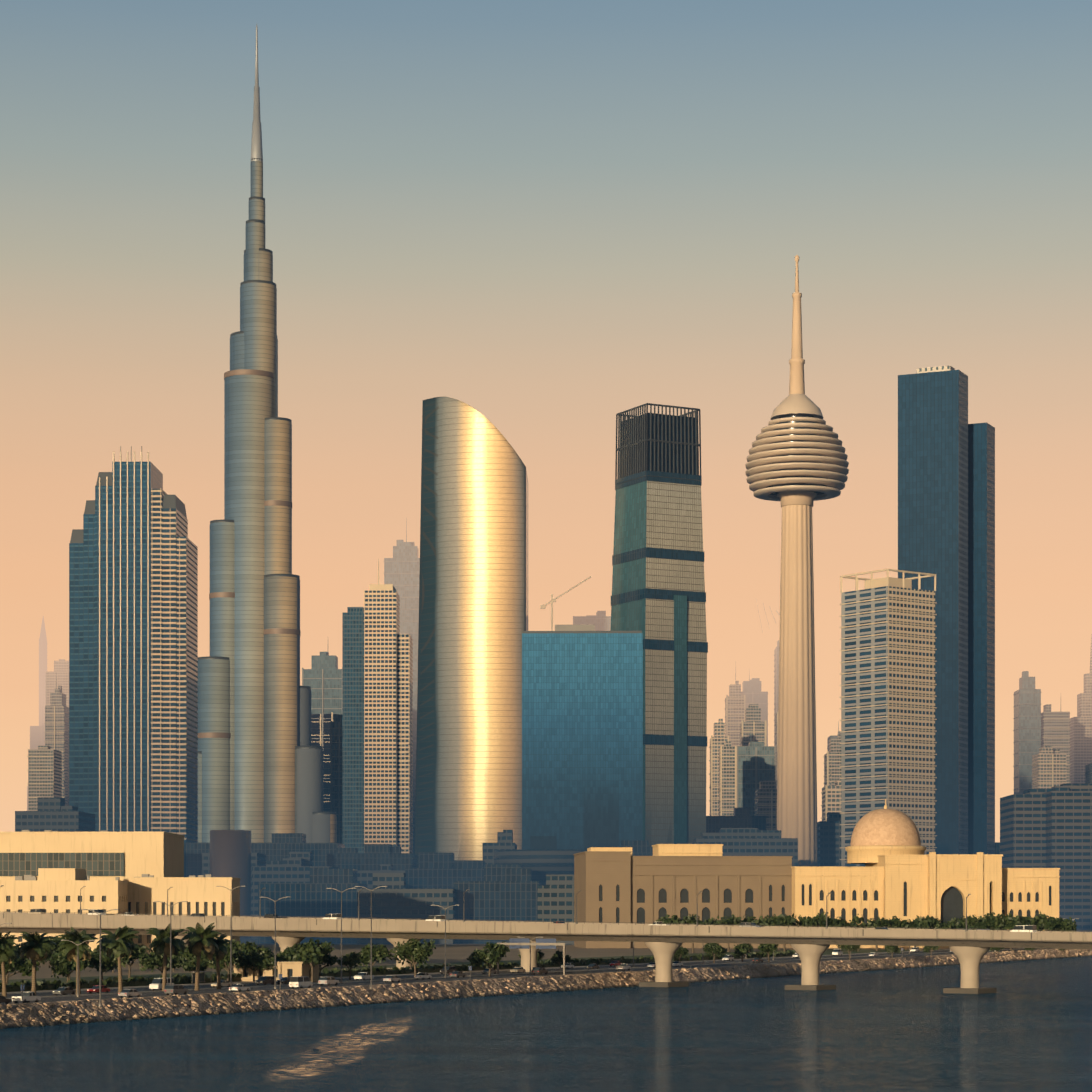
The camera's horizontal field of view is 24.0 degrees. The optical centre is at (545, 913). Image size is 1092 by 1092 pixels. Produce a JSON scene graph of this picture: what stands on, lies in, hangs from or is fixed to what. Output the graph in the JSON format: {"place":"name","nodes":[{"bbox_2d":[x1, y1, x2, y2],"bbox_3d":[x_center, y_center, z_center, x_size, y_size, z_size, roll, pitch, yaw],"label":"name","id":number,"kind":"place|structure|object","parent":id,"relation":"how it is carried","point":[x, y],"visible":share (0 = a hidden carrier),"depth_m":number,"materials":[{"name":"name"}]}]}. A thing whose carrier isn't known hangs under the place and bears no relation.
{"place":"outdoors","nodes":[
{"label":"outdoors","id":0,"kind":"place"},
{"bbox_2d":[0,830,240,952],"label":"cream lowrise blocks","id":1,"kind":"structure","parent":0,"point":[134,872],"depth_m":962.60,"materials":[{"name":"beige concrete"}]},
{"bbox_2d":[0,949,919,984],"bbox_3d":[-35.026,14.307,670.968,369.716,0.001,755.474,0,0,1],"label":"park lawn","id":2,"kind":"structure","parent":0,"point":[826,952],"depth_m":698.89,"materials":[{"name":"green plant"}]},
{"bbox_2d":[0,950,796,991],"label":"road","id":3,"kind":"structure","parent":2,"relation":"on","point":[110,982],"depth_m":599.78,"materials":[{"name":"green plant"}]},
{"bbox_2d":[0,938,949,979],"bbox_3d":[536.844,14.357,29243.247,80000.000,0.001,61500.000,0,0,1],"label":"ground","id":4,"kind":"structure","parent":0,"point":[455,953],"depth_m":908.67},
{"bbox_2d":[0,949,40,983],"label":"broadleaf tree","id":5,"kind":"object","parent":4,"relation":"on","point":[24,967],"visible":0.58,"depth_m":488.93,"materials":[{"name":"green plant"}]},
{"bbox_2d":[37,935,64,973],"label":"broadleaf tree","id":6,"kind":"object","parent":4,"relation":"on","point":[56,941],"visible":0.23,"depth_m":612.74,"materials":[{"name":"green plant"}]},
{"bbox_2d":[49,950,90,982],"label":"broadleaf tree","id":7,"kind":"object","parent":4,"relation":"on","point":[63,966],"visible":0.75,"depth_m":495.17,"materials":[{"name":"green plant"}]},
{"bbox_2d":[86,948,117,980],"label":"broadleaf tree","id":8,"kind":"object","parent":4,"relation":"on","point":[107,963],"visible":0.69,"depth_m":503.29,"materials":[{"name":"green plant"}]},
{"bbox_2d":[115,944,148,977],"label":"broadleaf tree","id":9,"kind":"object","parent":4,"relation":"on","point":[139,951],"visible":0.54,"depth_m":558.51,"materials":[{"name":"green plant"}]},
{"bbox_2d":[69,446,197,842],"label":"finned tower","id":10,"kind":"structure","parent":4,"relation":"on","point":[133,657],"depth_m":1757.26,"materials":[{"name":"blue glass"}]},
{"bbox_2d":[139,951,185,974],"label":"broadleaf tree","id":11,"kind":"object","parent":4,"relation":"on","point":[150,961],"visible":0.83,"depth_m":537.51,"materials":[{"name":"green plant"}]},
{"bbox_2d":[146,924,185,990],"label":"palm tree","id":12,"kind":"object","parent":4,"relation":"on","point":[161,942],"visible":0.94,"depth_m":474.20,"materials":[{"name":"green plant"}]},
{"bbox_2d":[168,945,206,972],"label":"broadleaf tree","id":13,"kind":"object","parent":4,"relation":"on","point":[188,954],"visible":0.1,"depth_m":565.63,"materials":[{"name":"green plant"}]},
{"bbox_2d":[181,956,208,972],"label":"broadleaf tree","id":14,"kind":"object","parent":4,"relation":"on","point":[190,965],"visible":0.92,"depth_m":537.72,"materials":[{"name":"green plant"}]},
{"bbox_2d":[206,945,245,981],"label":"broadleaf tree","id":15,"kind":"object","parent":4,"relation":"on","point":[237,956],"visible":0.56,"depth_m":530.11,"materials":[{"name":"green plant"}]},
{"bbox_2d":[234,941,273,956],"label":"broadleaf tree","id":16,"kind":"object","parent":4,"relation":"on","point":[248,946],"visible":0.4,"depth_m":578.25,"materials":[{"name":"green plant"}]},
{"bbox_2d":[235,947,274,981],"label":"broadleaf tree","id":17,"kind":"object","parent":4,"relation":"on","point":[254,959],"visible":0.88,"depth_m":537.85,"materials":[{"name":"green plant"}]},
{"bbox_2d":[198,25,336,842],"bbox_3d":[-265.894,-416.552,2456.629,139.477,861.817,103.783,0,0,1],"label":"skyscraper","id":18,"kind":"structure","parent":4,"relation":"on","point":[260,767],"depth_m":2415.25,"materials":[{"name":"metal"}]},
{"bbox_2d":[358,943,392,966],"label":"broadleaf tree","id":19,"kind":"object","parent":4,"relation":"on","point":[380,952],"visible":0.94,"depth_m":599.66,"materials":[{"name":"green plant"}]},
{"bbox_2d":[342,559,412,852],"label":"residential tower","id":20,"kind":"structure","parent":4,"relation":"on","point":[377,727],"depth_m":2055.33,"materials":[{"name":"beige concrete"}]},
{"bbox_2d":[390,938,435,977],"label":"broadleaf tree","id":21,"kind":"object","parent":4,"relation":"on","point":[414,952],"visible":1,"depth_m":566.57,"materials":[{"name":"green plant"}]},
{"bbox_2d":[415,396,527,867],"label":"skyscraper","id":22,"kind":"structure","parent":4,"relation":"on","point":[473,600],"depth_m":1706.21,"materials":[{"name":"gold glass"}]},
{"bbox_2d":[6,948,1021,998],"bbox_3d":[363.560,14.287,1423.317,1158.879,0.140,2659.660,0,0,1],"label":"median paving","id":23,"kind":"structure","parent":4,"relation":"on","point":[449,976],"depth_m":583.53,"materials":[{"name":"concrete"}]},
{"bbox_2d":[0,911,1091,993],"bbox_3d":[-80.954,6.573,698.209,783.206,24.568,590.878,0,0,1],"label":"viaduct bridge","id":24,"kind":"structure","parent":4,"relation":"on","point":[969,949],"depth_m":613.01,"materials":[{"name":"concrete"}]},
{"bbox_2d":[426,915,444,920],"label":"car","id":25,"kind":"object","parent":24,"relation":"on","point":[436,918],"visible":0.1,"depth_m":650.82,"materials":[{"name":"white paint"}]},
{"bbox_2d":[1010,925,1036,931],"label":"car","id":26,"kind":"object","parent":24,"relation":"on","point":[1027,928],"visible":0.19,"depth_m":549.87,"materials":[{"name":"white paint"}]},
{"bbox_2d":[15,784,1091,944],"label":"low-rise buildings","id":27,"kind":"structure","parent":4,"relation":"on","point":[504,879],"depth_m":1472.58,"materials":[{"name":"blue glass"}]},
{"bbox_2d":[522,625,642,849],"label":"blue glass tower","id":28,"kind":"structure","parent":4,"relation":"on","point":[582,736],"depth_m":1498.06,"materials":[{"name":"glass"}]},
{"bbox_2d":[610,403,707,846],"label":"skyscraper","id":29,"kind":"structure","parent":4,"relation":"on","point":[658,598],"depth_m":1623.34,"materials":[{"name":"beige metal"}]},
{"bbox_2d":[656,914,684,923],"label":"forecourt tree","id":30,"kind":"object","parent":4,"relation":"on","point":[673,919],"visible":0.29,"depth_m":947.42,"materials":[{"name":"green plant"}]},
{"bbox_2d":[678,914,714,952],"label":"forecourt tree","id":31,"kind":"object","parent":4,"relation":"on","point":[690,919],"visible":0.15,"depth_m":951.53,"materials":[{"name":"green plant"}]},
{"bbox_2d":[704,916,729,924],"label":"forecourt tree","id":32,"kind":"object","parent":4,"relation":"on","point":[712,920],"visible":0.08,"depth_m":953.91,"materials":[{"name":"green plant"}]},
{"bbox_2d":[722,914,743,951],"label":"forecourt tree","id":33,"kind":"object","parent":4,"relation":"on","point":[733,919],"visible":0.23,"depth_m":958.18,"materials":[{"name":"green plant"}]},
{"bbox_2d":[737,915,768,944],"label":"forecourt tree","id":34,"kind":"object","parent":4,"relation":"on","point":[750,920],"visible":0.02,"depth_m":964.13,"materials":[{"name":"green plant"}]},
{"bbox_2d":[754,915,782,925],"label":"forecourt tree","id":35,"kind":"object","parent":4,"relation":"on","point":[776,922],"visible":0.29,"depth_m":966.52,"materials":[{"name":"green plant"}]},
{"bbox_2d":[766,913,801,951],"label":"forecourt tree","id":36,"kind":"object","parent":4,"relation":"on","point":[784,919],"visible":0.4,"depth_m":970.80,"materials":[{"name":"green plant"}]},
{"bbox_2d":[745,255,848,865],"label":"observation tower","id":37,"kind":"structure","parent":4,"relation":"on","point":[797,464],"depth_m":1655.03,"materials":[{"name":"concrete"}]},
{"bbox_2d":[796,915,827,926],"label":"forecourt tree","id":38,"kind":"object","parent":4,"relation":"on","point":[809,922],"visible":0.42,"depth_m":973.72,"materials":[{"name":"green plant"}]},
{"bbox_2d":[573,799,1059,947],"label":"domed building","id":39,"kind":"structure","parent":4,"relation":"on","point":[901,875],"depth_m":1078.14,"materials":[{"name":"stone"}]},
{"bbox_2d":[815,912,836,926],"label":"forecourt tree","id":40,"kind":"object","parent":4,"relation":"on","point":[822,916],"visible":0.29,"depth_m":979.19,"materials":[{"name":"green plant"}]},
{"bbox_2d":[830,916,856,948],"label":"forecourt tree","id":41,"kind":"object","parent":4,"relation":"on","point":[840,922],"visible":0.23,"depth_m":983.50,"materials":[{"name":"green plant"}]},
{"bbox_2d":[845,914,881,950],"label":"forecourt tree","id":42,"kind":"object","parent":4,"relation":"on","point":[857,920],"visible":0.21,"depth_m":987.78,"materials":[{"name":"green plant"}]},
{"bbox_2d":[866,917,889,950],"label":"forecourt tree","id":43,"kind":"object","parent":4,"relation":"on","point":[883,921],"visible":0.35,"depth_m":990.43,"materials":[{"name":"green plant"}]},
{"bbox_2d":[840,569,936,866],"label":"office tower","id":44,"kind":"structure","parent":4,"relation":"on","point":[887,685],"depth_m":1490.50,"materials":[{"name":"beige concrete"}]},
{"bbox_2d":[887,916,915,946],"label":"forecourt tree","id":45,"kind":"object","parent":4,"relation":"on","point":[894,921],"visible":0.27,"depth_m":995.95,"materials":[{"name":"green plant"}]},
{"bbox_2d":[900,918,928,946],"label":"forecourt tree","id":46,"kind":"object","parent":4,"relation":"on","point":[923,924],"visible":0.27,"depth_m":997.02,"materials":[{"name":"green plant"}]},
{"bbox_2d":[915,915,955,928],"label":"forecourt tree","id":47,"kind":"object","parent":4,"relation":"on","point":[931,921],"visible":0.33,"depth_m":1003.54,"materials":[{"name":"green plant"}]},
{"bbox_2d":[898,366,994,853],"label":"dark tower slabs","id":48,"kind":"structure","parent":4,"relation":"on","point":[946,493],"depth_m":1656.72,"materials":[{"name":"blue glass"}]},
{"bbox_2d":[957,914,988,929],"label":"forecourt tree","id":49,"kind":"object","parent":4,"relation":"on","point":[973,923],"visible":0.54,"depth_m":1012.23,"materials":[{"name":"green plant"}]},
{"bbox_2d":[979,912,1006,929],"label":"forecourt tree","id":50,"kind":"object","parent":4,"relation":"on","point":[991,921],"visible":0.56,"depth_m":1017.01,"materials":[{"name":"green plant"}]},
{"bbox_2d":[1033,911,1060,949],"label":"forecourt tree","id":51,"kind":"object","parent":4,"relation":"on","point":[1044,922],"visible":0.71,"depth_m":1028.24,"materials":[{"name":"green plant"}]},
{"bbox_2d":[0,949,949,993],"bbox_3d":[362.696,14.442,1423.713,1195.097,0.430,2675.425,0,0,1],"label":"pavements","id":52,"kind":"structure","parent":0,"point":[428,973],"depth_m":603.22,"materials":[{"name":"concrete"}]},
{"bbox_2d":[192,971,211,983],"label":"bus shelter","id":53,"kind":"object","parent":52,"relation":"on","point":[201,977],"visible":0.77,"depth_m":522.76,"materials":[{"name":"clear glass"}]},
{"bbox_2d":[1051,917,1076,931],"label":"forecourt tree","id":54,"kind":"object","parent":52,"relation":"on","point":[1066,924],"visible":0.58,"depth_m":1031.24,"materials":[{"name":"green plant"}]},
{"bbox_2d":[0,948,1047,1003],"bbox_3d":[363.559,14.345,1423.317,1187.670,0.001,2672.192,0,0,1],"label":"shore road","id":55,"kind":"structure","parent":0,"point":[71,998],"depth_m":579.52,"materials":[{"name":"asphalt"}]},
{"bbox_2d":[0,931,21,995],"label":"palm tree","id":56,"kind":"object","parent":55,"relation":"on","point":[8,952],"visible":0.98,"depth_m":445.78,"materials":[{"name":"green plant"}]},
{"bbox_2d":[12,992,40,1002],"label":"pickup","id":57,"kind":"object","parent":55,"relation":"on","point":[28,997],"visible":0.98,"depth_m":413.14,"materials":[{"name":"white paint"}]},
{"bbox_2d":[15,932,56,994],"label":"palm tree","id":58,"kind":"object","parent":55,"relation":"on","point":[35,946],"visible":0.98,"depth_m":452.81,"materials":[{"name":"green plant"}]},
{"bbox_2d":[52,987,75,994],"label":"sedan","id":59,"kind":"object","parent":55,"relation":"on","point":[64,990],"visible":0.98,"depth_m":452.17,"materials":[{"name":"grey paint"}]},
{"bbox_2d":[54,927,97,994],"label":"palm tree","id":60,"kind":"object","parent":55,"relation":"on","point":[76,937],"visible":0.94,"depth_m":451.90,"materials":[{"name":"green plant"}]},
{"bbox_2d":[61,940,94,996],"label":"street light","id":61,"kind":"object","parent":55,"relation":"on","point":[77,994],"visible":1,"depth_m":440.79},
{"bbox_2d":[87,985,109,993],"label":"sedan","id":62,"kind":"object","parent":55,"relation":"on","point":[104,988],"visible":0.77,"depth_m":461.89,"materials":[{"name":"red paint"}]},
{"bbox_2d":[81,909,118,1005],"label":"street light","id":63,"kind":"object","parent":55,"relation":"on","point":[99,1003],"visible":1,"depth_m":395.87,"materials":[{"name":"metal"}]},
{"bbox_2d":[96,925,140,992],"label":"palm tree","id":64,"kind":"object","parent":55,"relation":"on","point":[120,941],"visible":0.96,"depth_m":458.51,"materials":[{"name":"green plant"}]},
{"bbox_2d":[118,989,141,997],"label":"sedan","id":65,"kind":"object","parent":55,"relation":"on","point":[128,992],"visible":0.94,"depth_m":439.52,"materials":[{"name":"silver paint"}]},
{"bbox_2d":[149,978,173,990],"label":"van","id":66,"kind":"object","parent":55,"relation":"on","point":[156,983],"visible":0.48,"depth_m":479.55,"materials":[{"name":"white paint"}]},
{"bbox_2d":[154,901,187,994],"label":"street light","id":67,"kind":"object","parent":55,"relation":"on","point":[170,945],"visible":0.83,"depth_m":453.30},
{"bbox_2d":[164,985,188,994],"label":"suv","id":68,"kind":"object","parent":55,"relation":"on","point":[174,989],"visible":0.92,"depth_m":452.09,"materials":[{"name":"grey paint"}]},
{"bbox_2d":[181,922,222,990],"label":"palm tree","id":69,"kind":"object","parent":55,"relation":"on","point":[199,940],"visible":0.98,"depth_m":481.08,"materials":[{"name":"green plant"}]},
{"bbox_2d":[201,934,231,988],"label":"palm tree","id":70,"kind":"object","parent":55,"relation":"on","point":[220,953],"visible":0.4,"depth_m":488.57,"materials":[{"name":"green plant"}]},
{"bbox_2d":[216,886,245,982],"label":"street light","id":71,"kind":"object","parent":55,"relation":"on","point":[231,940],"visible":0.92,"depth_m":521.36,"materials":[{"name":"metal"}]},
{"bbox_2d":[229,984,249,991],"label":"sedan","id":72,"kind":"object","parent":55,"relation":"on","point":[239,987],"visible":0.92,"depth_m":472.07,"materials":[{"name":"white paint"}]},
{"bbox_2d":[254,976,273,985],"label":"suv","id":73,"kind":"object","parent":55,"relation":"on","point":[264,980],"visible":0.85,"depth_m":514.44,"materials":[{"name":"black paint"}]},
{"bbox_2d":[259,897,285,988],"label":"street light","id":74,"kind":"object","parent":55,"relation":"on","point":[275,986],"visible":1,"depth_m":488.47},
{"bbox_2d":[234,961,318,981],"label":"park kiosks","id":75,"kind":"object","parent":55,"relation":"on","point":[291,968],"visible":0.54,"depth_m":540.19,"materials":[{"name":"beige concrete"}]},
{"bbox_2d":[269,946,299,960],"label":"broadleaf tree","id":76,"kind":"object","parent":55,"relation":"on","point":[288,954],"visible":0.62,"depth_m":546.52,"materials":[{"name":"green plant"}]},
{"bbox_2d":[289,976,312,988],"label":"van","id":77,"kind":"object","parent":55,"relation":"on","point":[300,982],"visible":0.92,"depth_m":491.65,"materials":[{"name":"white paint"}]},
{"bbox_2d":[295,938,334,981],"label":"broadleaf tree","id":78,"kind":"object","parent":55,"relation":"on","point":[310,951],"visible":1,"depth_m":538.19,"materials":[{"name":"green plant"}]},
{"bbox_2d":[318,977,338,985],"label":"suv","id":79,"kind":"object","parent":55,"relation":"on","point":[328,981],"visible":1,"depth_m":512.09,"materials":[{"name":"silver paint"}]},
{"bbox_2d":[319,955,337,977],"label":"broadleaf tree","id":80,"kind":"object","parent":55,"relation":"on","point":[332,960],"visible":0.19,"depth_m":548.10,"materials":[{"name":"green plant"}]},
{"bbox_2d":[327,888,356,982],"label":"street light","id":81,"kind":"object","parent":55,"relation":"on","point":[341,980],"visible":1,"depth_m":529.76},
{"bbox_2d":[337,952,359,979],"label":"broadleaf tree","id":82,"kind":"object","parent":55,"relation":"on","point":[351,959],"visible":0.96,"depth_m":557.28,"materials":[{"name":"green plant"}]},
{"bbox_2d":[354,972,372,980],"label":"car","id":83,"kind":"object","parent":55,"relation":"on","point":[363,976],"visible":0.83,"depth_m":551.59,"materials":[{"name":"white paint"}]},
{"bbox_2d":[355,886,387,988],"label":"street light","id":84,"kind":"object","parent":55,"relation":"on","point":[371,986],"visible":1,"depth_m":488.12,"materials":[{"name":"metal"}]},
{"bbox_2d":[383,975,400,982],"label":"sedan","id":85,"kind":"object","parent":55,"relation":"on","point":[391,978],"visible":1,"depth_m":537.22,"materials":[{"name":"silver paint"}]},
{"bbox_2d":[431,905,454,977],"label":"street light","id":86,"kind":"object","parent":55,"relation":"on","point":[445,976],"visible":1,"depth_m":567.99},
{"bbox_2d":[467,941,509,975],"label":"broadleaf tree","id":87,"kind":"object","parent":55,"relation":"on","point":[495,953],"visible":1,"depth_m":587.84,"materials":[{"name":"green plant"}]},
{"bbox_2d":[7,948,1024,998],"bbox_3d":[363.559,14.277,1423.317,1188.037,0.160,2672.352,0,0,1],"label":"kerbs","id":88,"kind":"structure","parent":55,"relation":"on","point":[468,975],"depth_m":597.10,"materials":[{"name":"concrete"}]},
{"bbox_2d":[497,938,564,974],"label":"sign gantry","id":89,"kind":"object","parent":55,"relation":"on","point":[519,943],"visible":0.88,"depth_m":601.15,"materials":[{"name":"metal"}]},
{"bbox_2d":[532,967,547,974],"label":"suv","id":90,"kind":"object","parent":55,"relation":"on","point":[539,970],"visible":1,"depth_m":603.84,"materials":[{"name":"black paint"}]},
{"bbox_2d":[550,949,570,968],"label":"broadleaf tree","id":91,"kind":"object","parent":55,"relation":"on","point":[557,957],"visible":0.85,"depth_m":663.33,"materials":[{"name":"green plant"}]},
{"bbox_2d":[673,946,688,960],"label":"broadleaf tree","id":92,"kind":"object","parent":55,"relation":"on","point":[682,951],"visible":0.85,"depth_m":724.70,"materials":[{"name":"green plant"}]},
{"bbox_2d":[703,943,727,962],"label":"broadleaf tree","id":93,"kind":"object","parent":55,"relation":"on","point":[714,949],"visible":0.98,"depth_m":741.40,"materials":[{"name":"green plant"}]},
{"bbox_2d":[733,943,752,961],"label":"broadleaf tree","id":94,"kind":"object","parent":55,"relation":"on","point":[742,949],"visible":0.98,"depth_m":760.72,"materials":[{"name":"green plant"}]},
{"bbox_2d":[758,944,778,961],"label":"broadleaf tree","id":95,"kind":"object","parent":55,"relation":"on","point":[769,948],"visible":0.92,"depth_m":758.93,"materials":[{"name":"green plant"}]},
{"bbox_2d":[836,945,860,959],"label":"broadleaf tree","id":96,"kind":"object","parent":55,"relation":"on","point":[850,948],"visible":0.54,"depth_m":798.21,"materials":[{"name":"green plant"}]},
{"bbox_2d":[999,913,1028,949],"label":"forecourt tree","id":97,"kind":"object","parent":55,"relation":"on","point":[1011,922],"visible":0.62,"depth_m":1018.21,"materials":[{"name":"green plant"}]},
{"bbox_2d":[0,956,1091,1091],"bbox_3d":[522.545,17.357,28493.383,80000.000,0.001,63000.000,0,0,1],"label":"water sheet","id":98,"kind":"object","parent":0,"point":[1026,1026],"depth_m":346.76,"materials":[{"name":"liquid"}]},
{"bbox_2d":[0,949,1091,1028],"bbox_3d":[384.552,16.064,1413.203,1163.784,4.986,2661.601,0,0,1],"label":"revetment rock","id":99,"kind":"object","parent":98,"relation":"on","point":[34,1014],"visible":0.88,"depth_m":511.56,"materials":[{"name":"stone"}]},
{"bbox_2d":[884,945,900,958],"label":"broadleaf tree","id":100,"kind":"object","parent":99,"relation":"on","point":[892,949],"visible":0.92,"depth_m":819.32,"materials":[{"name":"green plant"}]},
{"bbox_2d":[0,0,1091,841],"label":"sky","id":101,"kind":"structure","parent":0,"point":[553,220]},
{"bbox_2d":[27,518,1091,853],"bbox_3d":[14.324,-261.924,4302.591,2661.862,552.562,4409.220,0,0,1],"label":"distant buildings","id":102,"kind":"structure","parent":0,"point":[1053,748],"depth_m":2909.12,"materials":[{"name":"grey glass"}]},
{"bbox_2d":[540,576,591,630],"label":"tower crane","id":103,"kind":"object","parent":102,"relation":"on","point":[551,602],"visible":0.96,"depth_m":2597.52,"materials":[{"name":"metal"}]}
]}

